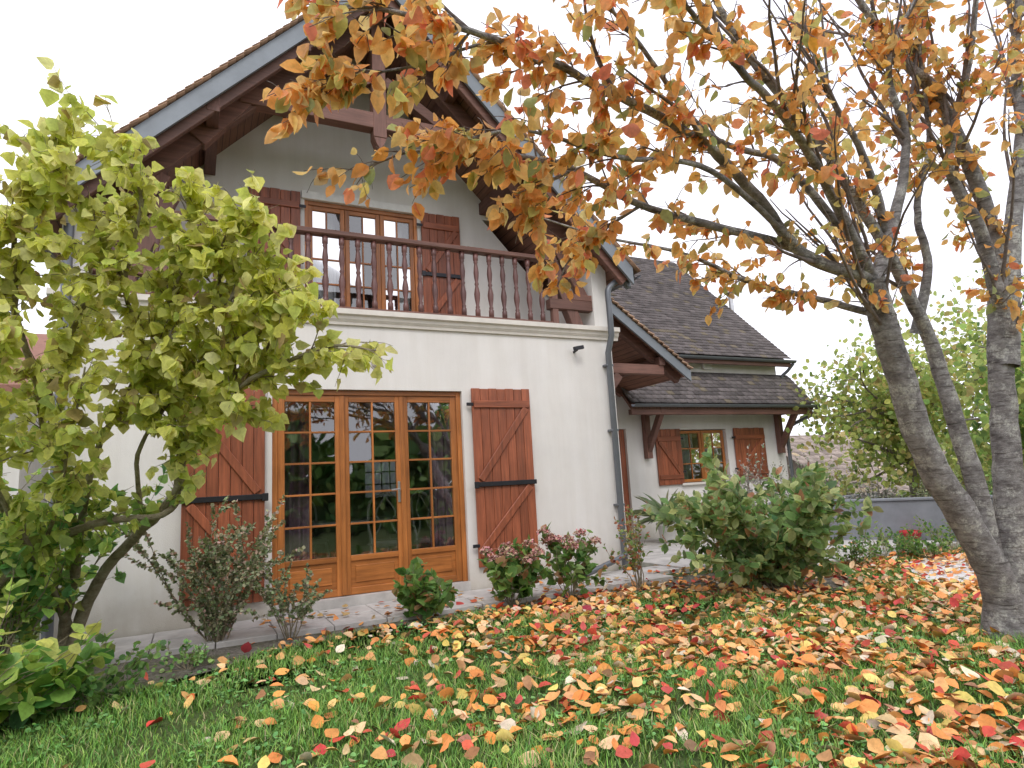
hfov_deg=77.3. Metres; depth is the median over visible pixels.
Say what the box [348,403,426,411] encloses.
interior ceiling
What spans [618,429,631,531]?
entry door
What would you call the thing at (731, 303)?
flue pipe
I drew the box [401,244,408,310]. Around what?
baluster
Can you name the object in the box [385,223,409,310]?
curtain
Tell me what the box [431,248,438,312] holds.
baluster
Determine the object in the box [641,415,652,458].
pent bracket post
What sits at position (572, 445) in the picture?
wall front
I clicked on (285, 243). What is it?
brace
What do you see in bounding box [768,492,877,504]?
wall return
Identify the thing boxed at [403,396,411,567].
stile
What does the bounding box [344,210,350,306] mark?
stile
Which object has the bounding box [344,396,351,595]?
stile
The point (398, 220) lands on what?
rail top
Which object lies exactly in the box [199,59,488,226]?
gable
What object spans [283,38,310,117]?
purlin
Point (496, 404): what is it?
batten
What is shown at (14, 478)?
walls
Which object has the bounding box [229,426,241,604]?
board
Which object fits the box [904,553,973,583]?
gravel path
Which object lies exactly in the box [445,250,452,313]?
baluster
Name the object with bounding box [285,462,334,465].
muntin
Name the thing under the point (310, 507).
muntin
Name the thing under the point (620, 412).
wing wall
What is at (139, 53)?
sky
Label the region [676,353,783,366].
wing roof slab
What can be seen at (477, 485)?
bar catch
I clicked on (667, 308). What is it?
wing roof tiles
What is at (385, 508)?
wall back
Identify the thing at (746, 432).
board
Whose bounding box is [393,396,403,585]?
stile
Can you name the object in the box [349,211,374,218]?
rail top
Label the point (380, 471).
back window bar
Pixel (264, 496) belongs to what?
bar catch
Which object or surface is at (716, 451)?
curtain
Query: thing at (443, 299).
brace
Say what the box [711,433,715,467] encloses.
muntin
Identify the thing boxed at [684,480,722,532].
wing wall
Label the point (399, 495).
handle plate
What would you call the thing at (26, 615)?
ivy shrub
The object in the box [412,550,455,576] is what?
panel
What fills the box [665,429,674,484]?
board
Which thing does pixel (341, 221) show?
stile
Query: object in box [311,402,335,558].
interior partition
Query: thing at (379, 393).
frame
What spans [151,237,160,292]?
baluster
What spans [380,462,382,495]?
back window bar
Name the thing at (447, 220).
board
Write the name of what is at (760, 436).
batten
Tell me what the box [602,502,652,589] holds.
rose bush
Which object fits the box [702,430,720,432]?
rail top
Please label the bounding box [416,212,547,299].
wall
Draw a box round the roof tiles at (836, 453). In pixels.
[785,434,958,494]
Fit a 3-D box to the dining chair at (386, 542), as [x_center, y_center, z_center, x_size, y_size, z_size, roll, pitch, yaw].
[-1.607,1.952,8.275,0.494,1.121,0.574,-2,-9,-7]
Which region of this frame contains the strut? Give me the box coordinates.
[385,78,440,124]
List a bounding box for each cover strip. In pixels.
[339,396,346,595]
[399,396,407,584]
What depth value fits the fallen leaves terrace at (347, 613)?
6.71 m
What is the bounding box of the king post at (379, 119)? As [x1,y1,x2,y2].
[368,15,386,140]
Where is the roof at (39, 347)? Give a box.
[0,334,52,395]
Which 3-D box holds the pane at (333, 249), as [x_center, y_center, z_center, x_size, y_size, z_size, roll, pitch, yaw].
[-2.450,-1.855,8.779,0.185,0.343,0.002,1,-10,-26]
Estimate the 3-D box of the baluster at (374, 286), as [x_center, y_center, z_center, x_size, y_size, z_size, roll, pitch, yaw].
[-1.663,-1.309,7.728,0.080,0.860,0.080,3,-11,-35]
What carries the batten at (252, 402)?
attached to the board at (224, 488)
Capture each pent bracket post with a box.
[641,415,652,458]
[773,414,785,452]
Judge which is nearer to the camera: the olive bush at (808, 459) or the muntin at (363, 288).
the muntin at (363, 288)
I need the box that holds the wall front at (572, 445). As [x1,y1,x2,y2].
[459,332,628,589]
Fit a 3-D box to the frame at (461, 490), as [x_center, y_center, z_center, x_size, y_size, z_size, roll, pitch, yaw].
[-0.631,1.224,7.797,0.058,2.268,0.100,1,-10,-26]
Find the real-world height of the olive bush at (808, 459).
1.405 m
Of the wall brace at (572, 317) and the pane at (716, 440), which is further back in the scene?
the pane at (716, 440)
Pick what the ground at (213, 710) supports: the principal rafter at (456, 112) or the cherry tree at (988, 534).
the cherry tree at (988, 534)
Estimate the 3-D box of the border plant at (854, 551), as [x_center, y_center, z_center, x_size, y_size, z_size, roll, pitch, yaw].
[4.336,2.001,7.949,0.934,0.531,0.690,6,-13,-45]
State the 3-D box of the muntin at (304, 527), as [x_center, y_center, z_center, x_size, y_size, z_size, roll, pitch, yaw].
[-2.187,1.552,6.950,0.540,0.022,0.032,1,-10,-26]
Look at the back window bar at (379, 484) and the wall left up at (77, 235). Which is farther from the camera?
the back window bar at (379, 484)
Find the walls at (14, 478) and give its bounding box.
[1,397,48,502]
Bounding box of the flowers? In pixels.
[899,530,921,541]
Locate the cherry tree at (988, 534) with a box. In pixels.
[260,0,1023,642]
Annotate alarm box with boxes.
[702,364,712,369]
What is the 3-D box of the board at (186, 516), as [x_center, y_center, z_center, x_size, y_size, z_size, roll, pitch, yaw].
[-3.224,1.110,6.359,0.107,2.200,0.030,1,-10,-26]
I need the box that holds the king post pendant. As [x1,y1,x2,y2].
[371,136,386,151]
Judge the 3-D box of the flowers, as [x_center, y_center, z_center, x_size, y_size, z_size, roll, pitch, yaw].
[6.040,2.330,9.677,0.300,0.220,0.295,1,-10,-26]
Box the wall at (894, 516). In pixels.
[823,498,992,541]
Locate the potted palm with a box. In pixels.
[625,489,705,542]
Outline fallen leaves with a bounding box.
[63,544,1023,767]
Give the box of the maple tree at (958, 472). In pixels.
[885,368,1023,494]
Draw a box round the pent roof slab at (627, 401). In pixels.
[621,392,813,409]
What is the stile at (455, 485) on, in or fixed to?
on the door sill at (349, 600)
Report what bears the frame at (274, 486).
on the door sill at (349, 600)
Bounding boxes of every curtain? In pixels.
[284,402,309,561]
[313,214,335,301]
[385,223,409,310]
[426,403,453,546]
[680,434,694,478]
[705,448,719,474]
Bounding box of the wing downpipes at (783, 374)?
[780,363,818,479]
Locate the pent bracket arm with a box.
[645,407,665,415]
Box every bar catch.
[262,493,268,500]
[474,482,479,488]
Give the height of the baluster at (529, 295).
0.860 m
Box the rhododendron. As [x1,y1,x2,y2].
[645,445,883,590]
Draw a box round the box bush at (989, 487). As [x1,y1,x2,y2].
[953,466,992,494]
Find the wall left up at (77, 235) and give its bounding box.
[59,207,95,287]
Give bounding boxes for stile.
[277,398,284,603]
[308,205,312,282]
[334,396,341,596]
[339,210,345,305]
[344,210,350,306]
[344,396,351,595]
[375,214,381,308]
[379,215,385,308]
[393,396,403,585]
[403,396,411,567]
[408,219,415,310]
[449,397,462,581]
[697,430,704,478]
[700,430,706,478]
[720,430,726,474]
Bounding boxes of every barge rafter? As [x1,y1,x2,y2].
[49,5,377,223]
[388,0,626,284]
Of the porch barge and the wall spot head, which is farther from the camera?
the porch barge
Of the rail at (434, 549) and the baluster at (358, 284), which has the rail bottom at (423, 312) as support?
the baluster at (358, 284)
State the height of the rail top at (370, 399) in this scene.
0.075 m
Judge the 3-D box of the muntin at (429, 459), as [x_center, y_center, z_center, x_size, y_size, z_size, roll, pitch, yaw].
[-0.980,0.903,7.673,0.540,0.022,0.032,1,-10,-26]
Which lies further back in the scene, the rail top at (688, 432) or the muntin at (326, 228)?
the rail top at (688, 432)
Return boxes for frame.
[272,397,276,605]
[288,390,455,396]
[455,392,467,580]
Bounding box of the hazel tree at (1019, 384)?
[923,301,1023,490]
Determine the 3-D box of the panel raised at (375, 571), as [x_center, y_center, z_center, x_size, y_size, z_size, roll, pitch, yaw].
[-1.530,2.101,7.167,0.440,0.185,0.012,1,-10,-26]
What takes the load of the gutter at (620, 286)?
attached to the wing roof slab at (729, 356)
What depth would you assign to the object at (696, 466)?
16.46 m
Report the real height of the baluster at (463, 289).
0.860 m
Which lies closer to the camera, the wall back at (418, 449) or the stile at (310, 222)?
the stile at (310, 222)
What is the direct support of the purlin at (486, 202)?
attached to the principal rafter at (456, 112)
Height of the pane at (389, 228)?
0.343 m
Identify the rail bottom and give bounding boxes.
[130,291,552,322]
[285,589,336,602]
[352,582,395,594]
[440,575,456,582]
[685,478,702,481]
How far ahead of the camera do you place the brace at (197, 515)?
6.35 m
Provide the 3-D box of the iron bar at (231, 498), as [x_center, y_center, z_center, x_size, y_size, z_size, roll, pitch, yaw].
[-2.910,1.161,6.472,0.805,0.056,0.029,1,-10,-26]
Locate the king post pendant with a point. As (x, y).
(378, 142)
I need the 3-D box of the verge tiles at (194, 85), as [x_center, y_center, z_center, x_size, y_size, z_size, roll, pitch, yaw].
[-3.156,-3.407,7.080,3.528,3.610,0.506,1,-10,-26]
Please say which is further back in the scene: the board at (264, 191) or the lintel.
the lintel
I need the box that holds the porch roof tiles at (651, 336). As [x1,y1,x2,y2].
[613,303,690,369]
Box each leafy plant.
[0,573,113,720]
[0,629,116,729]
[18,640,166,718]
[151,638,231,672]
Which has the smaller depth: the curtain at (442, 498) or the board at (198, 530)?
the board at (198, 530)
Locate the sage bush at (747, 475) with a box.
[703,442,788,507]
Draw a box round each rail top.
[284,395,334,402]
[312,206,339,214]
[348,396,393,402]
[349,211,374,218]
[384,216,408,223]
[407,396,449,402]
[680,430,697,433]
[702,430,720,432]
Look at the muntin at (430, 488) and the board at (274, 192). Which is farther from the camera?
the board at (274, 192)
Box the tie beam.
[240,88,491,141]
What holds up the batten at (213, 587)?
attached to the board at (212, 483)
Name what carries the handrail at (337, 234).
on the balcony floor
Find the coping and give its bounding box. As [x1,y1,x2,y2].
[768,495,992,504]
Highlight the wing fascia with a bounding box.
[683,358,790,366]
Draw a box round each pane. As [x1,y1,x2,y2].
[312,211,324,228]
[313,236,322,257]
[328,238,339,259]
[328,261,339,273]
[350,263,362,285]
[363,217,374,234]
[384,220,395,237]
[386,290,397,309]
[399,268,410,289]
[443,403,449,420]
[451,489,453,514]
[691,449,699,462]
[703,433,711,447]
[712,433,720,446]
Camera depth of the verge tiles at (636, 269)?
8.52 m
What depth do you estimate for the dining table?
8.93 m
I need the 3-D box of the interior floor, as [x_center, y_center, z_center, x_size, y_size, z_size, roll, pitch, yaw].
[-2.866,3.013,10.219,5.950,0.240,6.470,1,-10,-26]
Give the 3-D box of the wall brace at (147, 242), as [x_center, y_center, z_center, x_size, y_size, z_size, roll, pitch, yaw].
[-3.848,-1.470,6.713,0.624,1.248,0.140,1,-10,-26]
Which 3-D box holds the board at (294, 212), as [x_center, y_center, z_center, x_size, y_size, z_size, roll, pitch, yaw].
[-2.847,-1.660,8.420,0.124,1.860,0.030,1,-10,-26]
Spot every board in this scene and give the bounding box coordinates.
[47,0,347,201]
[179,395,195,610]
[192,449,205,609]
[205,428,218,598]
[218,423,230,606]
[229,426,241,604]
[241,388,253,602]
[249,187,258,252]
[253,389,264,602]
[259,187,269,251]
[270,187,279,279]
[280,189,289,269]
[290,190,300,288]
[395,0,633,284]
[421,212,431,312]
[428,214,439,312]
[436,214,447,313]
[444,216,455,313]
[452,216,461,314]
[471,388,487,567]
[480,389,495,558]
[488,388,504,547]
[496,389,512,545]
[505,389,521,553]
[513,389,529,554]
[521,389,538,559]
[655,429,664,485]
[660,429,669,484]
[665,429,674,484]
[670,429,679,484]
[675,429,684,483]
[733,428,743,476]
[738,428,747,469]
[744,428,752,479]
[749,428,758,478]
[754,428,763,478]
[759,428,768,478]
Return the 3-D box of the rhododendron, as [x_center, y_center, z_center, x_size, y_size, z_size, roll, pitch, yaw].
[2.736,1.533,7.056,2.403,1.719,2.463,-4,-9,6]
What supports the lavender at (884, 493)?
on the wall at (894, 516)
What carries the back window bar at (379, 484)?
attached to the wall back at (418, 449)
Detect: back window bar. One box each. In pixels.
[365,471,394,472]
[365,483,395,485]
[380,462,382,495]
[388,462,390,492]
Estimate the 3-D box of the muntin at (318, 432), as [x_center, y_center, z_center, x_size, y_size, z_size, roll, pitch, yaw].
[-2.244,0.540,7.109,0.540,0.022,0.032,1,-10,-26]
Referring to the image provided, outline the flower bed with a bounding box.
[0,571,849,731]
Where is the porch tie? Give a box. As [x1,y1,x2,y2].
[613,363,663,375]
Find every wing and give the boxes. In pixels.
[678,354,796,362]
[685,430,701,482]
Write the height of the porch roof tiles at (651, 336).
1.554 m
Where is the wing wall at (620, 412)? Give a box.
[615,394,625,428]
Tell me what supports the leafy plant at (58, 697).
on the flower bed
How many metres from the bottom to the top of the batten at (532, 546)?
0.090 m
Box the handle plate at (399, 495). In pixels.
[398,481,400,501]
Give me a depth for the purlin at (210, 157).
7.48 m
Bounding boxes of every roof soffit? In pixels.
[51,45,354,260]
[360,6,627,289]
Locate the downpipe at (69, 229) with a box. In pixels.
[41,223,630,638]
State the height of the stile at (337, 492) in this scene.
2.205 m
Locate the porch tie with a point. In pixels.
(636, 369)
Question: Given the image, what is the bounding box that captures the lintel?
[301,190,412,214]
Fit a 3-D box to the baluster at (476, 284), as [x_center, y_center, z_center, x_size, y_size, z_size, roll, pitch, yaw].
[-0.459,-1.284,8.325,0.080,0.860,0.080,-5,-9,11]
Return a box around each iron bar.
[183,494,261,503]
[426,272,460,278]
[479,479,536,486]
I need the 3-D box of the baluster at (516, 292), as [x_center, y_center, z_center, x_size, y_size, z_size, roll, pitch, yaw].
[0.057,-1.273,8.580,0.080,0.860,0.080,2,-10,-29]
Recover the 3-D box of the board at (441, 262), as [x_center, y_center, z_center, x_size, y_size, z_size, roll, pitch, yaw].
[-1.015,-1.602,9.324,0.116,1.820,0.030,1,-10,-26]
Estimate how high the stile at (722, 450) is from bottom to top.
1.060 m
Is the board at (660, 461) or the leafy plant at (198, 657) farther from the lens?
the board at (660, 461)
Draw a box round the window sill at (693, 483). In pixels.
[681,480,728,485]
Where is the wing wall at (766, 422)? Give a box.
[719,364,789,517]
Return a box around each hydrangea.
[392,557,459,621]
[477,524,550,607]
[541,524,607,598]
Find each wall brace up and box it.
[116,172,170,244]
[544,228,586,294]
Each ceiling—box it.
[327,213,408,251]
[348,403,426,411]
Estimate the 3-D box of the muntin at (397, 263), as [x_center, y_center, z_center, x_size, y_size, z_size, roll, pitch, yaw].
[-1.635,-1.670,9.148,0.022,1.372,0.036,1,-10,-26]
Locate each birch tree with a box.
[780,282,1022,497]
[913,255,1023,485]
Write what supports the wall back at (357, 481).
on the ground at (213, 710)
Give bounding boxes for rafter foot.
[190,98,251,150]
[499,148,523,197]
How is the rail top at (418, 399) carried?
attached to the frame at (379, 393)
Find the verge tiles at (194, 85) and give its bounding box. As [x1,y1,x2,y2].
[75,14,303,163]
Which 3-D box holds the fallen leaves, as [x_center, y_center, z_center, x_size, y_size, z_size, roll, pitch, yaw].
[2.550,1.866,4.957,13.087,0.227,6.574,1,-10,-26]
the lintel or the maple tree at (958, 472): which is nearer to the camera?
the lintel
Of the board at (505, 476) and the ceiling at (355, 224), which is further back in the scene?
the ceiling at (355, 224)
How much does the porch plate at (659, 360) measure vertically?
0.140 m
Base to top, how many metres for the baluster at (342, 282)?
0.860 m
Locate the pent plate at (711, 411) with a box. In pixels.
[628,409,811,414]
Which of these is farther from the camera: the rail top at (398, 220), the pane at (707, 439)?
the pane at (707, 439)
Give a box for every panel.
[285,563,336,594]
[351,556,398,587]
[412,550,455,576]
[621,469,624,494]
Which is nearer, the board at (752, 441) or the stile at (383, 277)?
the stile at (383, 277)
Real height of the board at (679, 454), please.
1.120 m
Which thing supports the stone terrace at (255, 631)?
on the ground at (213, 710)
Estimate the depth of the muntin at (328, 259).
8.71 m
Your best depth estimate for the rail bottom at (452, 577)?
7.52 m
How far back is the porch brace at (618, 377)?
10.14 m
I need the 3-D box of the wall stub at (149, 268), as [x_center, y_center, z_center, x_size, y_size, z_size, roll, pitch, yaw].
[-3.944,-1.187,6.578,0.710,0.140,0.130,1,-10,-26]
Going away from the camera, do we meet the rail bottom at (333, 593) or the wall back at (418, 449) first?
the rail bottom at (333, 593)
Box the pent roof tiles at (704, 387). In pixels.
[621,372,814,403]
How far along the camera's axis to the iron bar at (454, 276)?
9.28 m
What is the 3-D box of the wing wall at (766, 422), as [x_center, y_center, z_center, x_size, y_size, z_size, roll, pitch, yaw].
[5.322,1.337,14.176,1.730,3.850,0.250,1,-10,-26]
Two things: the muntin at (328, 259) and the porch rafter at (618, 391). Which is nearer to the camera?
the muntin at (328, 259)
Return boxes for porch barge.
[612,303,691,380]
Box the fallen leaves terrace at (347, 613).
[260,542,851,627]
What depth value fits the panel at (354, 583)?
7.16 m
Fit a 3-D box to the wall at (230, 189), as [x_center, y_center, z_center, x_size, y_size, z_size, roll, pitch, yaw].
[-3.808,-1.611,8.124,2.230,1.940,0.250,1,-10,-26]
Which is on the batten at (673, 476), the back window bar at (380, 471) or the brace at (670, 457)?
the brace at (670, 457)
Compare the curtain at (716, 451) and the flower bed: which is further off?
the curtain at (716, 451)
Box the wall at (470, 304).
[422,292,550,320]
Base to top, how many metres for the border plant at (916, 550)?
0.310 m
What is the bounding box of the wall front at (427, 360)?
[275,323,461,391]
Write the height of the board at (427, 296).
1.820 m
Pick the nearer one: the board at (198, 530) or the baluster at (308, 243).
the board at (198, 530)
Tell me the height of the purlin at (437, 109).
0.180 m
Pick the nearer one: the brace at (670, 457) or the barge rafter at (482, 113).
the barge rafter at (482, 113)
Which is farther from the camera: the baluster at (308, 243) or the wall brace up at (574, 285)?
the wall brace up at (574, 285)
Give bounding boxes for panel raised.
[290,568,331,589]
[356,561,394,581]
[420,555,451,572]
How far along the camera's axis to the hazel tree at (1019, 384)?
10.40 m
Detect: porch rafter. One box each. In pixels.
[613,318,680,382]
[615,385,623,396]
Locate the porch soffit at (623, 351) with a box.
[612,316,683,390]
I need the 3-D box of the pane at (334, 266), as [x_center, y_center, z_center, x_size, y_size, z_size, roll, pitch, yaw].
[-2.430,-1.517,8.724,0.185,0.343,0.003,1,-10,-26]
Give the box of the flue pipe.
[728,291,734,311]
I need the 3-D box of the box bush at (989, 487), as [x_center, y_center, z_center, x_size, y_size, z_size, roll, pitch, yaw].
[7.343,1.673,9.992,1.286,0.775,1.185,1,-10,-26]
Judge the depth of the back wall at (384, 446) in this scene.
14.20 m
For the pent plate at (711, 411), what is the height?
0.100 m
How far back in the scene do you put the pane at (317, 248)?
8.68 m
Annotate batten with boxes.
[182,581,262,598]
[245,401,259,407]
[252,195,298,207]
[423,222,458,231]
[474,400,529,407]
[481,544,536,557]
[657,436,680,440]
[660,474,683,479]
[735,434,764,438]
[739,469,768,474]
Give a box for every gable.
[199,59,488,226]
[786,456,892,495]
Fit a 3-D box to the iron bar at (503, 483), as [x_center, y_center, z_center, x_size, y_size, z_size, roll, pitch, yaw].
[-0.068,1.220,7.880,0.840,0.056,0.029,1,-10,-26]
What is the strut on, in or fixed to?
attached to the king post at (379, 119)
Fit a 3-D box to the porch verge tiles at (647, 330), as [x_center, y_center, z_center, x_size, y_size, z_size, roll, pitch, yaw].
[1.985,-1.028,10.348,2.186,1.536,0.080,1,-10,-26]
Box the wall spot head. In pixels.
[573,345,583,350]
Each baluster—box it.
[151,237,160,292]
[288,237,293,258]
[305,233,311,286]
[322,235,328,299]
[339,237,345,306]
[355,239,361,307]
[371,241,377,308]
[386,243,393,309]
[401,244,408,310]
[416,246,423,311]
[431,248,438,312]
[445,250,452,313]
[459,251,466,314]
[473,253,480,315]
[486,254,493,316]
[499,256,507,317]
[512,258,520,318]
[525,259,532,319]
[537,261,545,320]
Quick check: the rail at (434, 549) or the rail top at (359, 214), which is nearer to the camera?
the rail at (434, 549)
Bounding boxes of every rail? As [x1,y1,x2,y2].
[285,557,336,567]
[351,551,398,560]
[412,545,455,554]
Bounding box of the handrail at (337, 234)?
[103,202,554,262]
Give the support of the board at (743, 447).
attached to the wing wall at (766, 422)
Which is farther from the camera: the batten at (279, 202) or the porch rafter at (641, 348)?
the porch rafter at (641, 348)
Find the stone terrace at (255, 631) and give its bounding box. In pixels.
[25,535,959,666]
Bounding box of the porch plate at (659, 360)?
[621,357,664,376]
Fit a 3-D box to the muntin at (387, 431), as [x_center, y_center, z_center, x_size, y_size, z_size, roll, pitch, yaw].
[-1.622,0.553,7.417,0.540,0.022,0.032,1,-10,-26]
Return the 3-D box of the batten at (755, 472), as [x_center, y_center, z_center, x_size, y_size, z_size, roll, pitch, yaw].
[5.228,1.899,13.812,0.860,0.090,0.024,1,-10,-26]
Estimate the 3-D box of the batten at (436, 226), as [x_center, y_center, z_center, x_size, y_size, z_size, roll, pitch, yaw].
[-1.042,-2.307,9.409,0.560,0.090,0.024,1,-10,-26]
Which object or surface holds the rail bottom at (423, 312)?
on the balcony floor
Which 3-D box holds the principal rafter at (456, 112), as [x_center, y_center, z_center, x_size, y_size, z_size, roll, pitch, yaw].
[-0.356,-3.230,8.783,3.135,3.221,0.130,1,-10,-26]
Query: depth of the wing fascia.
13.78 m
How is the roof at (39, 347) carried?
on the walls at (14, 478)
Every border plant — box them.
[830,521,898,566]
[851,514,920,558]
[874,523,942,555]
[896,535,953,558]
[914,516,962,553]
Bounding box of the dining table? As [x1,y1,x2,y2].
[312,515,414,550]
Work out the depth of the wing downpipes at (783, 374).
14.33 m
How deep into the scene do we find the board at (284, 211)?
8.44 m
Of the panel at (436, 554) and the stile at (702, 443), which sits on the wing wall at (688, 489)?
the stile at (702, 443)
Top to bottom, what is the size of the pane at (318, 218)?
0.343 m
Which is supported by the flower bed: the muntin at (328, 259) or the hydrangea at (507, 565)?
the hydrangea at (507, 565)
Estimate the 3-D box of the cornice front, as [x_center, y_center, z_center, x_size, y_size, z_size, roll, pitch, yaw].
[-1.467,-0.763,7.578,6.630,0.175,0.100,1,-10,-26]
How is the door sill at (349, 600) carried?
on the ground at (213, 710)
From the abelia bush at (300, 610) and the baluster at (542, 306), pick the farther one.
the baluster at (542, 306)
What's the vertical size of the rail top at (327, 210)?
0.060 m
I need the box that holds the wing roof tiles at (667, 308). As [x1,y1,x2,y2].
[611,257,790,358]
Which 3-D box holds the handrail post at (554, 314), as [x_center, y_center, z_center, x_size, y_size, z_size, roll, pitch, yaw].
[0.568,-1.237,8.829,0.090,0.909,0.090,1,-10,-26]
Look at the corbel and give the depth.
8.97 m
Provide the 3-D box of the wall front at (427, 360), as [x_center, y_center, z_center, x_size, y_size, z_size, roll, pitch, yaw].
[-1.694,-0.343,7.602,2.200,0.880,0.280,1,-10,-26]
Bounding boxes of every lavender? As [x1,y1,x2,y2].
[844,478,905,498]
[896,473,963,497]
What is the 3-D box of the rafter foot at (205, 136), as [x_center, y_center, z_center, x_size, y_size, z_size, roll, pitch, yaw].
[-3.249,-3.056,7.294,0.749,0.867,0.150,1,-10,-26]
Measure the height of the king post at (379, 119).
1.740 m
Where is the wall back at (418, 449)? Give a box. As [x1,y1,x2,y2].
[407,412,429,540]
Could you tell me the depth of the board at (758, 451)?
13.99 m
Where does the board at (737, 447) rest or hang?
attached to the wing wall at (766, 422)
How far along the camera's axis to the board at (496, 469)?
7.88 m
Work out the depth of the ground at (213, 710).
3.52 m
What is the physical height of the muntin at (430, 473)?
1.710 m
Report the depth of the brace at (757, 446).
13.89 m
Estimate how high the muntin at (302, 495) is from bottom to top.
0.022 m
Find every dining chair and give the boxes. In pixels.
[312,501,329,558]
[367,492,396,552]
[410,490,430,548]
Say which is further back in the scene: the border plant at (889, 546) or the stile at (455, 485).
the border plant at (889, 546)
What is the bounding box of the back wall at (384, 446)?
[364,412,394,460]
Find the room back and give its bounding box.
[335,246,410,310]
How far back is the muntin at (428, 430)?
7.71 m
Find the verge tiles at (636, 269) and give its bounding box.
[453,44,640,274]
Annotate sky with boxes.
[0,0,1023,443]
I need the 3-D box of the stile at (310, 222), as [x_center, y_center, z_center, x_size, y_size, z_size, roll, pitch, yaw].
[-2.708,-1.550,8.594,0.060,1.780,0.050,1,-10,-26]
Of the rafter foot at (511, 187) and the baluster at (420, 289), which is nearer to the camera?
the baluster at (420, 289)
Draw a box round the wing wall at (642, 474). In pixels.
[623,399,687,540]
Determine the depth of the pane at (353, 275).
8.85 m
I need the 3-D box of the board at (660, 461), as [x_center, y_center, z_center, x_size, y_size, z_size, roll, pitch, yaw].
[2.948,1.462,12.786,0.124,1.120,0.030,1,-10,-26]
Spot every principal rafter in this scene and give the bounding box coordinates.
[92,12,369,215]
[382,12,590,269]
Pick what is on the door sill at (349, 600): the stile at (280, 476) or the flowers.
the stile at (280, 476)
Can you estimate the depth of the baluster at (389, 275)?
7.79 m
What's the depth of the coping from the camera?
9.96 m
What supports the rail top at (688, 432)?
attached to the wing wall at (701, 422)
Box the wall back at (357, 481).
[349,412,365,546]
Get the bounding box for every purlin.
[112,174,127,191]
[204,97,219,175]
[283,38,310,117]
[431,81,462,119]
[479,179,522,215]
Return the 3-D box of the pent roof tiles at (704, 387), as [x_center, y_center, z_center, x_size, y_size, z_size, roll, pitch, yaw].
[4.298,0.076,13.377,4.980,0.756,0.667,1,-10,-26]
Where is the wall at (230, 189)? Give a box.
[139,179,304,292]
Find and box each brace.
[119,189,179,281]
[186,503,258,578]
[189,412,260,493]
[281,238,296,254]
[426,231,457,271]
[431,279,459,312]
[479,407,527,481]
[482,484,532,548]
[535,245,582,324]
[614,373,622,388]
[647,415,663,451]
[658,441,682,473]
[740,438,763,470]
[781,414,797,446]
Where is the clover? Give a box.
[0,573,1023,767]
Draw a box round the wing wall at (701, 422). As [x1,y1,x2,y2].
[677,363,724,430]
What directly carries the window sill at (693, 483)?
attached to the wing wall at (688, 489)
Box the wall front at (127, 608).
[39,312,271,641]
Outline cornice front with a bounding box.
[46,287,619,340]
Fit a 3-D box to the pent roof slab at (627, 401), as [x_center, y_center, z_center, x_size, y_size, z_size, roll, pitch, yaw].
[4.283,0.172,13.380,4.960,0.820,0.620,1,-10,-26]
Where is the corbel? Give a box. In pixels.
[571,294,591,301]
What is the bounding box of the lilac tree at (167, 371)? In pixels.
[0,57,397,654]
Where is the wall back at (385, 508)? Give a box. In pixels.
[365,496,396,544]
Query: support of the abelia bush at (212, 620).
on the flower bed
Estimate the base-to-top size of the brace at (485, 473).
0.924 m
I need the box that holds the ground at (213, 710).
[0,544,1023,767]
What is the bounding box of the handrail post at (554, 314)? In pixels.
[548,278,558,322]
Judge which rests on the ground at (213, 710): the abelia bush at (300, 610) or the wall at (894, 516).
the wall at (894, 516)
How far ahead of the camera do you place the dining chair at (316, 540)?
9.33 m
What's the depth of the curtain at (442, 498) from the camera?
8.04 m
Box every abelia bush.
[115,494,305,645]
[247,558,332,639]
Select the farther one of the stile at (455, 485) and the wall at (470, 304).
the wall at (470, 304)
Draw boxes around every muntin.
[285,431,334,433]
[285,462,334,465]
[285,493,335,496]
[285,524,335,529]
[308,402,311,559]
[313,257,338,261]
[316,282,338,285]
[325,212,327,293]
[349,430,394,432]
[349,460,395,462]
[350,490,396,493]
[350,519,397,524]
[361,217,364,307]
[370,402,375,552]
[395,221,399,309]
[408,430,450,431]
[409,458,451,460]
[410,486,452,489]
[411,515,453,519]
[427,403,434,546]
[688,434,693,478]
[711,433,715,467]
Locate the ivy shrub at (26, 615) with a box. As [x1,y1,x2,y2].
[0,460,171,653]
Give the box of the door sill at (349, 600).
[272,581,470,616]
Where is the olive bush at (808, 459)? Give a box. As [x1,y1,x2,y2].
[750,447,860,497]
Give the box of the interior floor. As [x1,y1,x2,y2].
[351,541,430,554]
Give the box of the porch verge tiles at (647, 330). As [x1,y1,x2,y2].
[611,297,692,368]
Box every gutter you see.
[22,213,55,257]
[611,274,640,291]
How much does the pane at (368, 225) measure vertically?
0.343 m
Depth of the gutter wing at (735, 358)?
13.69 m

